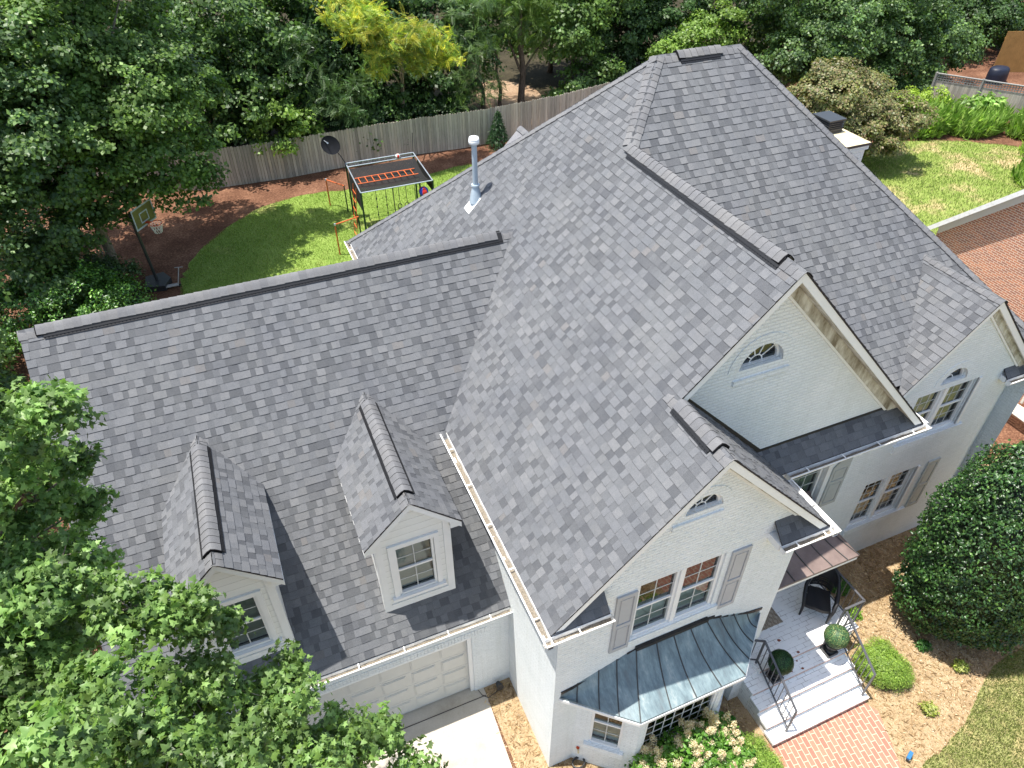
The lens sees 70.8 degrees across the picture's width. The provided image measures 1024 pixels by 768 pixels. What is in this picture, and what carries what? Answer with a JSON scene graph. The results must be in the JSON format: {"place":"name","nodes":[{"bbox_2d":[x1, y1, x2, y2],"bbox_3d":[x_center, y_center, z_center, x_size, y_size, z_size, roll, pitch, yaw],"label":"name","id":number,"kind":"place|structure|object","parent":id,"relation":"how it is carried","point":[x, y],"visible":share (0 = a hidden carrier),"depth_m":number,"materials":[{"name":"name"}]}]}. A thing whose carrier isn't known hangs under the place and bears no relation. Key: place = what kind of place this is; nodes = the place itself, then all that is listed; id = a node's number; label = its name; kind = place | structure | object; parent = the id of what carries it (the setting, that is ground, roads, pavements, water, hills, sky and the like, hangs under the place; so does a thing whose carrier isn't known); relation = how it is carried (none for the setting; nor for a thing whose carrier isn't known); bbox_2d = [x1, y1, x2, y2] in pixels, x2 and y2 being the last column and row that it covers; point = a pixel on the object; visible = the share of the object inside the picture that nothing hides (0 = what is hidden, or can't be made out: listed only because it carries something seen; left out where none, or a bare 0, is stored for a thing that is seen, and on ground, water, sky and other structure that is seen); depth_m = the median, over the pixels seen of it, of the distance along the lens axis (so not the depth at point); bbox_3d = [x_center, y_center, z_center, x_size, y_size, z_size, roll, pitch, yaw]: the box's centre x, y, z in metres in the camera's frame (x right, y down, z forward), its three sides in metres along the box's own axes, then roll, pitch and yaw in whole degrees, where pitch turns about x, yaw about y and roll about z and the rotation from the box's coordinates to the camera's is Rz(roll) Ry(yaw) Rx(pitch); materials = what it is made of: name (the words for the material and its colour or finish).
{"place":"outdoors","nodes":[
{"label":"outdoors","id":0,"kind":"place"},
{"bbox_2d":[180,164,471,294],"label":"back lawn","id":1,"kind":"structure","parent":0,"point":[268,245],"depth_m":30.63,"materials":[{"name":"green plant"}]},
{"bbox_2d":[325,178,348,211],"bbox_3d":[-7.849,-8.446,32.291,1.192,1.290,0.082,25,46,26],"label":"turning bar","id":2,"kind":"object","parent":1,"relation":"on","point":[326,180],"visible":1,"depth_m":32.14,"materials":[{"name":"orange paint"}]},
{"bbox_2d":[334,216,360,254],"bbox_3d":[-6.650,-6.065,29.390,1.130,1.390,0.080,-28,48,-29],"label":"turning bar","id":3,"kind":"object","parent":1,"relation":"on","point":[335,224],"visible":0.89,"depth_m":29.12,"materials":[{"name":"orange paint"}]},
{"bbox_2d":[345,152,433,234],"bbox_3d":[-5.257,-7.866,30.719,3.432,2.426,3.249,-15,42,-17],"label":"climbing frame","id":4,"kind":"object","parent":1,"relation":"on","point":[420,174],"visible":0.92,"depth_m":30.22,"materials":[{"name":"orange paint"}]},
{"bbox_2d":[321,136,345,162],"bbox_3d":[-7.479,-9.744,30.175,0.895,1.219,0.522,-15,42,-17],"label":"satellite dish","id":5,"kind":"object","parent":4,"relation":"on","point":[330,145],"visible":1,"depth_m":30.04,"materials":[{"name":"metal"}]},
{"bbox_2d":[419,186,427,195],"bbox_3d":[-3.634,-7.920,29.633,0.400,0.400,0.394,-15,42,-17],"label":"beach ball","id":6,"kind":"object","parent":1,"relation":"on","point":[423,190],"visible":0.75,"depth_m":29.48,"materials":[{"name":"multicoloured plastic"}]},
{"bbox_2d":[363,687,511,767],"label":"driveway","id":7,"kind":"structure","parent":0,"point":[464,736],"depth_m":14.71,"materials":[{"name":"concrete"}]},
{"bbox_2d":[390,688,477,726],"bbox_3d":[-3.110,7.221,14.707,5.050,0.001,0.300,-15,42,-17],"label":"garage apron","id":8,"kind":"object","parent":7,"relation":"on","point":[438,706],"visible":0.2,"depth_m":15.20,"materials":[{"name":"concrete"}]},
{"bbox_2d":[402,695,485,729],"bbox_3d":[-2.983,7.305,14.603,5.280,0.003,0.015,-15,42,-17],"label":"driveway joint","id":9,"kind":"object","parent":7,"relation":"on","point":[443,712],"visible":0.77,"depth_m":15.10,"materials":[{"name":"grey concrete"}]},
{"bbox_2d":[0,0,1023,767],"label":"ground","id":10,"kind":"structure","parent":0,"point":[180,240],"depth_m":32.39,"materials":[{"name":"brown soil"}]},
{"bbox_2d":[0,282,11,361],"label":"maple tree","id":11,"kind":"object","parent":10,"relation":"on","point":[7,299],"visible":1,"depth_m":18.52,"materials":[{"name":"green plant"}]},
{"bbox_2d":[0,338,15,387],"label":"evergreen bush","id":12,"kind":"object","parent":10,"relation":"on","point":[4,368],"visible":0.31,"depth_m":22.72,"materials":[{"name":"green plant"}]},
{"bbox_2d":[0,344,29,433],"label":"evergreen bush","id":13,"kind":"object","parent":10,"relation":"on","point":[6,384],"visible":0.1,"depth_m":20.61,"materials":[{"name":"green plant"}]},
{"bbox_2d":[0,387,52,502],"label":"evergreen bush","id":14,"kind":"object","parent":10,"relation":"on","point":[2,432],"visible":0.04,"depth_m":18.54,"materials":[{"name":"green plant"}]},
{"bbox_2d":[0,522,75,614],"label":"evergreen bush","id":15,"kind":"object","parent":10,"relation":"on","point":[41,535],"visible":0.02,"depth_m":15.69,"materials":[{"name":"green plant"}]},
{"bbox_2d":[0,0,120,309],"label":"oak tree","id":16,"kind":"object","parent":10,"relation":"on","point":[42,248],"visible":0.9,"depth_m":22.48,"materials":[{"name":"green plant"}]},
{"bbox_2d":[0,0,128,226],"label":"oak tree","id":17,"kind":"object","parent":10,"relation":"on","point":[111,7],"visible":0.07,"depth_m":22.84,"materials":[{"name":"green plant"}]},
{"bbox_2d":[0,374,137,767],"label":"maple tree","id":18,"kind":"object","parent":10,"relation":"on","point":[47,588],"visible":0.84,"depth_m":7.41,"materials":[{"name":"green plant"}]},
{"bbox_2d":[9,246,144,303],"bbox_3d":[-16.067,-4.230,26.577,5.131,2.465,3.220,2,40,3],"label":"evergreen bush","id":19,"kind":"object","parent":10,"relation":"on","point":[109,262],"visible":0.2,"depth_m":26.63,"materials":[{"name":"green plant"}]},
{"bbox_2d":[0,257,159,363],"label":"camellia bush","id":20,"kind":"object","parent":10,"relation":"on","point":[112,297],"visible":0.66,"depth_m":24.13,"materials":[{"name":"green plant"}]},
{"bbox_2d":[0,0,232,277],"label":"oak tree","id":21,"kind":"object","parent":10,"relation":"on","point":[147,91],"visible":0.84,"depth_m":23.98,"materials":[{"name":"green plant"}]},
{"bbox_2d":[128,199,171,292],"bbox_3d":[-13.364,-5.116,26.695,1.379,3.440,1.379,-15,42,-17],"label":"basketball hoop","id":22,"kind":"object","parent":10,"relation":"on","point":[142,215],"visible":0.99,"depth_m":26.16,"materials":[{"name":"metal"}]},
{"bbox_2d":[166,266,182,287],"bbox_3d":[-12.930,-4.045,27.650,0.460,0.565,0.982,18,44,20],"label":"scooter","id":23,"kind":"object","parent":10,"relation":"on","point":[174,285],"visible":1,"depth_m":27.68,"materials":[{"name":"grey metal"}]},
{"bbox_2d":[0,564,448,767],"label":"maple tree","id":24,"kind":"object","parent":10,"relation":"on","point":[93,725],"visible":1,"depth_m":7.36,"materials":[{"name":"green plant"}]},
{"bbox_2d":[311,0,466,134],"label":"yellow tree","id":25,"kind":"object","parent":10,"relation":"on","point":[417,41],"visible":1,"depth_m":31.88,"materials":[{"name":"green plant"}]},
{"bbox_2d":[485,110,508,151],"bbox_3d":[-0.718,-13.232,37.556,1.540,2.179,1.593,-15,42,-17],"label":"fir sapling","id":26,"kind":"object","parent":10,"relation":"on","point":[498,129],"visible":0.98,"depth_m":37.38,"materials":[{"name":"green plant"}]},
{"bbox_2d":[16,43,1023,767],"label":"house","id":27,"kind":"structure","parent":10,"relation":"on","point":[518,405],"depth_m":12.92,"materials":[{"name":"grey"}]},
{"bbox_2d":[279,641,469,757],"bbox_3d":[-3.158,6.358,14.122,4.870,2.030,0.062,-15,42,-17],"label":"garage door","id":28,"kind":"structure","parent":27,"relation":"in","point":[410,686],"depth_m":14.36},
{"bbox_2d":[588,712,624,748],"bbox_3d":[1.814,6.134,13.396,0.600,1.550,0.706,11,41,13],"label":"window","id":29,"kind":"structure","parent":27,"relation":"in","point":[608,733],"depth_m":13.62,"materials":[{"name":"white paint"}]},
{"bbox_2d":[630,571,679,635],"bbox_3d":[2.226,3.449,12.057,0.790,1.520,0.595,-15,42,-17],"label":"window","id":30,"kind":"structure","parent":27,"relation":"in","point":[655,598],"depth_m":12.24,"materials":[{"name":"glass"}]},
{"bbox_2d":[640,693,716,752],"bbox_3d":[2.997,6.007,13.560,1.530,1.670,0.595,-15,42,-17],"label":"window","id":31,"kind":"structure","parent":27,"relation":"in","point":[691,710],"depth_m":13.94,"materials":[{"name":"white paint"}]},
{"bbox_2d":[674,553,724,617],"bbox_3d":[3.008,3.235,12.309,0.790,1.520,0.595,-15,42,-17],"label":"window","id":32,"kind":"structure","parent":27,"relation":"in","point":[699,582],"depth_m":12.48,"materials":[{"name":"clear glass"}]},
{"bbox_2d":[687,494,720,512],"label":"fan window","id":33,"kind":"structure","parent":27,"relation":"in","point":[718,498],"depth_m":10.65,"materials":[{"name":"white paint"}]},
{"bbox_2d":[741,343,778,366],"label":"fan window","id":34,"kind":"structure","parent":27,"relation":"in","point":[776,348],"depth_m":11.34,"materials":[{"name":"white paint"}]},
{"bbox_2d":[750,639,797,731],"bbox_3d":[5.264,6.053,14.630,0.286,1.530,1.430,-24,46,-26],"label":"railing","id":35,"kind":"object","parent":27,"relation":"on","point":[781,678],"visible":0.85,"depth_m":14.49,"materials":[{"name":"metal"}]},
{"bbox_2d":[765,649,793,683],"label":"topiary","id":36,"kind":"object","parent":27,"relation":"on","point":[784,660],"visible":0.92,"depth_m":14.46,"materials":[{"name":"plant"}]},
{"bbox_2d":[793,469,822,495],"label":"window","id":37,"kind":"structure","parent":27,"relation":"in","point":[808,482],"depth_m":15.30,"materials":[{"name":"white paint"}]},
{"bbox_2d":[799,568,840,623],"bbox_3d":[6.737,4.547,15.734,0.743,1.044,0.842,15,43,18],"label":"wicker chair","id":38,"kind":"object","parent":27,"relation":"on","point":[817,599],"visible":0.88,"depth_m":15.70,"materials":[{"name":"black wicker"}]},
{"bbox_2d":[819,624,849,658],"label":"topiary","id":39,"kind":"object","parent":27,"relation":"on","point":[836,637],"visible":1,"depth_m":14.92,"materials":[{"name":"plant"}]},
{"bbox_2d":[818,568,865,626],"bbox_3d":[6.833,4.436,15.960,0.550,0.920,1.782,-15,42,-17],"label":"railing","id":40,"kind":"object","parent":27,"relation":"on","point":[862,602],"visible":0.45,"depth_m":15.39,"materials":[{"name":"metal"}]},
{"bbox_2d":[844,611,875,695],"bbox_3d":[7.168,5.643,15.082,0.045,1.568,1.123,-15,42,-17],"label":"railing","id":41,"kind":"object","parent":27,"relation":"on","point":[866,656],"visible":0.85,"depth_m":14.93,"materials":[{"name":"metal"}]},
{"bbox_2d":[847,478,886,525],"bbox_3d":[8.142,2.562,16.999,0.710,1.520,0.595,-15,42,-17],"label":"window","id":42,"kind":"structure","parent":27,"relation":"in","point":[871,492],"depth_m":17.08,"materials":[{"name":"clear glass"}]},
{"bbox_2d":[873,468,912,515],"bbox_3d":[8.884,2.358,17.238,0.720,1.520,0.595,-15,42,-17],"label":"window","id":43,"kind":"structure","parent":27,"relation":"in","point":[898,481],"depth_m":17.32,"materials":[{"name":"white paint"}]},
{"bbox_2d":[897,387,942,441],"bbox_3d":[8.515,0.494,15.463,0.790,1.340,0.595,-15,42,-17],"label":"window","id":44,"kind":"structure","parent":27,"relation":"in","point":[924,407],"depth_m":15.28,"materials":[{"name":"clear glass"}]},
{"bbox_2d":[928,369,974,430],"bbox_3d":[9.335,0.269,15.727,0.790,1.340,0.595,-15,42,-17],"label":"window","id":45,"kind":"structure","parent":27,"relation":"in","point":[956,394],"depth_m":15.70,"materials":[{"name":"white paint"}]},
{"bbox_2d":[943,368,963,381],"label":"fan window","id":46,"kind":"structure","parent":27,"relation":"in","point":[961,372],"depth_m":14.91,"materials":[{"name":"white paint"}]},
{"bbox_2d":[484,457,1023,767],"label":"mulch bed","id":47,"kind":"object","parent":10,"relation":"on","point":[746,714],"depth_m":15.48,"materials":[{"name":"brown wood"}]},
{"bbox_2d":[572,757,585,767],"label":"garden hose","id":48,"kind":"object","parent":47,"relation":"on","point":[582,766],"visible":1,"depth_m":14.22,"materials":[{"name":"rubber"}]},
{"bbox_2d":[624,703,760,767],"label":"hydrangea","id":49,"kind":"object","parent":47,"relation":"on","point":[709,741],"visible":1,"depth_m":13.43,"materials":[{"name":"green plant"}]},
{"bbox_2d":[718,710,737,734],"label":"seedling","id":50,"kind":"object","parent":47,"relation":"on","point":[733,718],"visible":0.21,"depth_m":14.78,"materials":[{"name":"green plant"}]},
{"bbox_2d":[735,730,784,767],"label":"shrub","id":51,"kind":"object","parent":47,"relation":"on","point":[767,758],"visible":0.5,"depth_m":13.89,"materials":[{"name":"green plant"}]},
{"bbox_2d":[827,576,851,595],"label":"seedling","id":52,"kind":"object","parent":47,"relation":"on","point":[847,587],"visible":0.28,"depth_m":17.20,"materials":[{"name":"green plant"}]},
{"bbox_2d":[847,607,862,621],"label":"seedling","id":53,"kind":"object","parent":47,"relation":"on","point":[859,616],"visible":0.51,"depth_m":16.70,"materials":[{"name":"green plant"}]},
{"bbox_2d":[850,635,917,694],"bbox_3d":[8.002,6.038,15.515,1.299,0.821,1.257,-15,42,-17],"label":"shrub","id":54,"kind":"object","parent":47,"relation":"on","point":[891,667],"visible":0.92,"depth_m":15.38,"materials":[{"name":"green plant"}]},
{"bbox_2d":[843,557,1001,744],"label":"wood chips","id":55,"kind":"object","parent":47,"relation":"on","point":[922,658],"visible":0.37,"depth_m":15.96,"materials":[{"name":"brown wood"}]},
{"bbox_2d":[914,639,933,651],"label":"seedling","id":56,"kind":"object","parent":47,"relation":"on","point":[922,645],"visible":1,"depth_m":16.09,"materials":[{"name":"green plant"}]},
{"bbox_2d":[917,700,940,717],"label":"seedling","id":57,"kind":"object","parent":47,"relation":"on","point":[931,710],"visible":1,"depth_m":14.98,"materials":[{"name":"yellow plant"}]},
{"bbox_2d":[891,438,1023,656],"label":"holly bush","id":58,"kind":"object","parent":47,"relation":"on","point":[962,578],"visible":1,"depth_m":14.34,"materials":[{"name":"green plant"}]},
{"bbox_2d":[951,658,970,674],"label":"seedling","id":59,"kind":"object","parent":47,"relation":"on","point":[960,666],"visible":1,"depth_m":15.68,"materials":[{"name":"green plant"}]},
{"bbox_2d":[736,0,911,86],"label":"magnolia tree","id":60,"kind":"object","parent":10,"relation":"on","point":[822,23],"visible":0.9,"depth_m":39.35,"materials":[{"name":"green plant"}]},
{"bbox_2d":[846,0,994,94],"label":"magnolia tree","id":61,"kind":"object","parent":10,"relation":"on","point":[941,22],"visible":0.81,"depth_m":41.91,"materials":[{"name":"green plant"}]},
{"bbox_2d":[890,84,952,106],"bbox_3d":[22.441,-15.533,39.987,3.812,2.127,2.314,4,40,5],"label":"leafy shrub","id":62,"kind":"object","parent":10,"relation":"on","point":[925,95],"visible":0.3,"depth_m":39.58,"materials":[{"name":"green plant"}]},
{"bbox_2d":[908,94,968,140],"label":"tall grass","id":63,"kind":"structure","parent":10,"relation":"on","point":[949,114],"depth_m":38.46,"materials":[{"name":"green plant"}]},
{"bbox_2d":[927,189,1023,404],"bbox_3d":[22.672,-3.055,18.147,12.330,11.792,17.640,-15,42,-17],"label":"brick patio","id":64,"kind":"structure","parent":10,"relation":"on","point":[984,243],"depth_m":22.04,"materials":[{"name":"red brick"}]},
{"bbox_2d":[928,72,1023,120],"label":"fence","id":65,"kind":"object","parent":10,"relation":"on","point":[1018,100],"visible":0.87,"depth_m":40.81,"materials":[{"name":"grey wood"}]},
{"bbox_2d":[949,99,1015,140],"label":"tall grass","id":66,"kind":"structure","parent":10,"relation":"on","point":[986,123],"depth_m":38.60,"materials":[{"name":"green plant"}]},
{"bbox_2d":[957,91,1008,111],"bbox_3d":[26.029,-15.262,39.913,2.942,1.788,1.818,-4,40,-5],"label":"broadleaf plant","id":67,"kind":"object","parent":10,"relation":"on","point":[980,101],"visible":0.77,"depth_m":39.40,"materials":[{"name":"green plant"}]},
{"bbox_2d":[985,65,1009,84],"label":"covered grill","id":68,"kind":"object","parent":10,"relation":"on","point":[999,73],"visible":0.94,"depth_m":45.36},
{"bbox_2d":[1005,106,1023,139],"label":"tall grass","id":69,"kind":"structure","parent":10,"relation":"on","point":[1015,128],"depth_m":38.63,"materials":[{"name":"green plant"}]},
{"bbox_2d":[26,0,1005,181],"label":"forest floor","id":70,"kind":"structure","parent":0,"point":[540,79],"depth_m":47.69,"materials":[{"name":"brown soil"}]},
{"bbox_2d":[81,0,247,126],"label":"tree","id":71,"kind":"object","parent":70,"relation":"on","point":[145,7],"visible":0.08,"depth_m":33.31,"materials":[{"name":"green plant"}]},
{"bbox_2d":[178,119,259,175],"bbox_3d":[-14.309,-11.374,34.895,4.125,2.813,2.944,-15,42,-17],"label":"wood shrub","id":72,"kind":"object","parent":70,"relation":"on","point":[227,143],"visible":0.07,"depth_m":34.51,"materials":[{"name":"green plant"}]},
{"bbox_2d":[155,0,346,158],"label":"tree","id":73,"kind":"object","parent":70,"relation":"on","point":[253,37],"visible":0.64,"depth_m":32.73,"materials":[{"name":"green plant"}]},
{"bbox_2d":[213,0,332,104],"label":"tree","id":74,"kind":"object","parent":70,"relation":"on","point":[270,2],"visible":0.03,"depth_m":36.96,"materials":[{"name":"green plant"}]},
{"bbox_2d":[243,90,328,157],"bbox_3d":[-10.702,-12.053,34.471,2.985,4.032,3.808,19,44,22],"label":"sapling","id":75,"kind":"object","parent":70,"relation":"on","point":[294,129],"visible":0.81,"depth_m":33.76,"materials":[{"name":"green plant"}]},
{"bbox_2d":[265,15,377,137],"bbox_3d":[-8.996,-14.104,34.901,4.889,6.615,4.071,2,40,2],"label":"sumac tree","id":76,"kind":"object","parent":70,"relation":"on","point":[339,93],"visible":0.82,"depth_m":34.31,"materials":[{"name":"green plant"}]},
{"bbox_2d":[41,82,609,192],"bbox_3d":[-6.266,-13.305,37.578,40.122,1.889,3.548,-15,42,-17],"label":"fence","id":77,"kind":"object","parent":70,"relation":"on","point":[514,113],"visible":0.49,"depth_m":36.28,"materials":[{"name":"grey wood"}]},
{"bbox_2d":[284,1,416,86],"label":"tree","id":78,"kind":"object","parent":70,"relation":"on","point":[392,77],"visible":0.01,"depth_m":40.45,"materials":[{"name":"green plant"}]},
{"bbox_2d":[323,103,392,159],"bbox_3d":[-7.835,-13.026,36.691,3.851,2.940,3.411,-15,42,-17],"label":"wood shrub","id":79,"kind":"object","parent":70,"relation":"on","point":[375,116],"visible":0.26,"depth_m":36.08,"materials":[{"name":"green plant"}]},
{"bbox_2d":[252,0,487,123],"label":"evergreen tree","id":80,"kind":"object","parent":70,"relation":"on","point":[342,56],"visible":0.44,"depth_m":35.90,"materials":[{"name":"green plant"}]},
{"bbox_2d":[368,89,435,145],"bbox_3d":[-5.684,-13.693,37.580,4.104,2.852,3.136,-15,42,-17],"label":"wood shrub","id":81,"kind":"object","parent":70,"relation":"on","point":[405,113],"visible":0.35,"depth_m":36.88,"materials":[{"name":"green plant"}]},
{"bbox_2d":[407,87,468,143],"bbox_3d":[-3.874,-14.272,38.134,4.132,2.982,2.785,-15,42,-17],"label":"wood shrub","id":82,"kind":"object","parent":70,"relation":"on","point":[431,111],"visible":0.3,"depth_m":37.45,"materials":[{"name":"green plant"}]},
{"bbox_2d":[435,0,509,113],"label":"sumac tree","id":83,"kind":"object","parent":70,"relation":"on","point":[471,59],"visible":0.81,"depth_m":36.84,"materials":[{"name":"green plant"}]},
{"bbox_2d":[476,80,547,124],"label":"clearing","id":84,"kind":"structure","parent":70,"relation":"attached to","point":[531,93],"depth_m":44.37,"materials":[{"name":"soil"}]},
{"bbox_2d":[473,9,514,106],"bbox_3d":[-1.065,-18.375,40.574,2.908,5.826,3.217,-15,42,-17],"label":"slim tree","id":85,"kind":"object","parent":84,"relation":"on","point":[497,63],"visible":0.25,"depth_m":39.81,"materials":[{"name":"green plant"}]},
{"bbox_2d":[436,0,582,102],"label":"sumac tree","id":86,"kind":"object","parent":84,"relation":"on","point":[527,11],"visible":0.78,"depth_m":39.26,"materials":[{"name":"green plant"}]},
{"bbox_2d":[500,0,620,72],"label":"tree","id":87,"kind":"object","parent":70,"relation":"on","point":[550,68],"visible":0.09,"depth_m":44.48,"materials":[{"name":"green plant"}]},
{"bbox_2d":[533,0,639,100],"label":"tree","id":88,"kind":"object","parent":70,"relation":"on","point":[572,35],"visible":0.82,"depth_m":40.04,"materials":[{"name":"green plant"}]},
{"bbox_2d":[573,0,720,81],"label":"tree","id":89,"kind":"object","parent":70,"relation":"on","point":[658,19],"visible":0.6,"depth_m":42.59,"materials":[{"name":"green plant"}]},
{"bbox_2d":[641,0,753,62],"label":"tree","id":90,"kind":"object","parent":70,"relation":"on","point":[702,28],"visible":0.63,"depth_m":41.71,"materials":[{"name":"green plant"}]},
{"bbox_2d":[693,0,807,56],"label":"tree","id":91,"kind":"object","parent":70,"relation":"on","point":[763,25],"visible":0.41,"depth_m":44.06,"materials":[{"name":"green plant"}]},
{"bbox_2d":[874,0,1023,54],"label":"tree","id":92,"kind":"object","parent":70,"relation":"on","point":[999,11],"visible":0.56,"depth_m":47.89,"materials":[{"name":"green plant"}]},
{"bbox_2d":[761,607,782,630],"bbox_3d":[5.516,5.149,15.811,0.700,0.023,0.476,-15,42,-17],"label":"door mat","id":93,"kind":"object","parent":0,"point":[773,618],"depth_m":15.78,"materials":[{"name":"wicker"}]},
{"bbox_2d":[766,702,900,767],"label":"brick path","id":94,"kind":"structure","parent":0,"point":[856,736],"depth_m":14.58,"materials":[{"name":"red brick"}]},
{"bbox_2d":[861,139,1023,234],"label":"side lawn","id":95,"kind":"structure","parent":0,"point":[939,192],"depth_m":35.23,"materials":[{"name":"green plant"}]},
{"bbox_2d":[786,56,942,157],"bbox_3d":[16.452,-12.945,34.866,8.256,4.901,5.634,-15,42,-17],"label":"japanese maple","id":96,"kind":"object","parent":95,"relation":"on","point":[863,102],"visible":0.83,"depth_m":33.76,"materials":[{"name":"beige plant"}]},
{"bbox_2d":[1008,156,1023,185],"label":"shrub","id":97,"kind":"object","parent":95,"relation":"on","point":[1017,173],"depth_m":34.49,"materials":[{"name":"green plant"}]},
{"bbox_2d":[922,645,1023,767],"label":"front lawn","id":98,"kind":"structure","parent":0,"point":[964,749],"depth_m":14.80,"materials":[{"name":"green plant"}]},
{"bbox_2d":[993,31,1023,71],"bbox_3d":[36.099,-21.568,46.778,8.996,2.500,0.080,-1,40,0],"label":"shed","id":99,"kind":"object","parent":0,"point":[1011,55],"visible":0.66,"depth_m":46.74,"materials":[{"name":"brown wood"}]},
{"bbox_2d":[1012,396,1023,421],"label":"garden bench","id":100,"kind":"object","parent":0,"point":[1018,412],"visible":0.07,"depth_m":21.55,"materials":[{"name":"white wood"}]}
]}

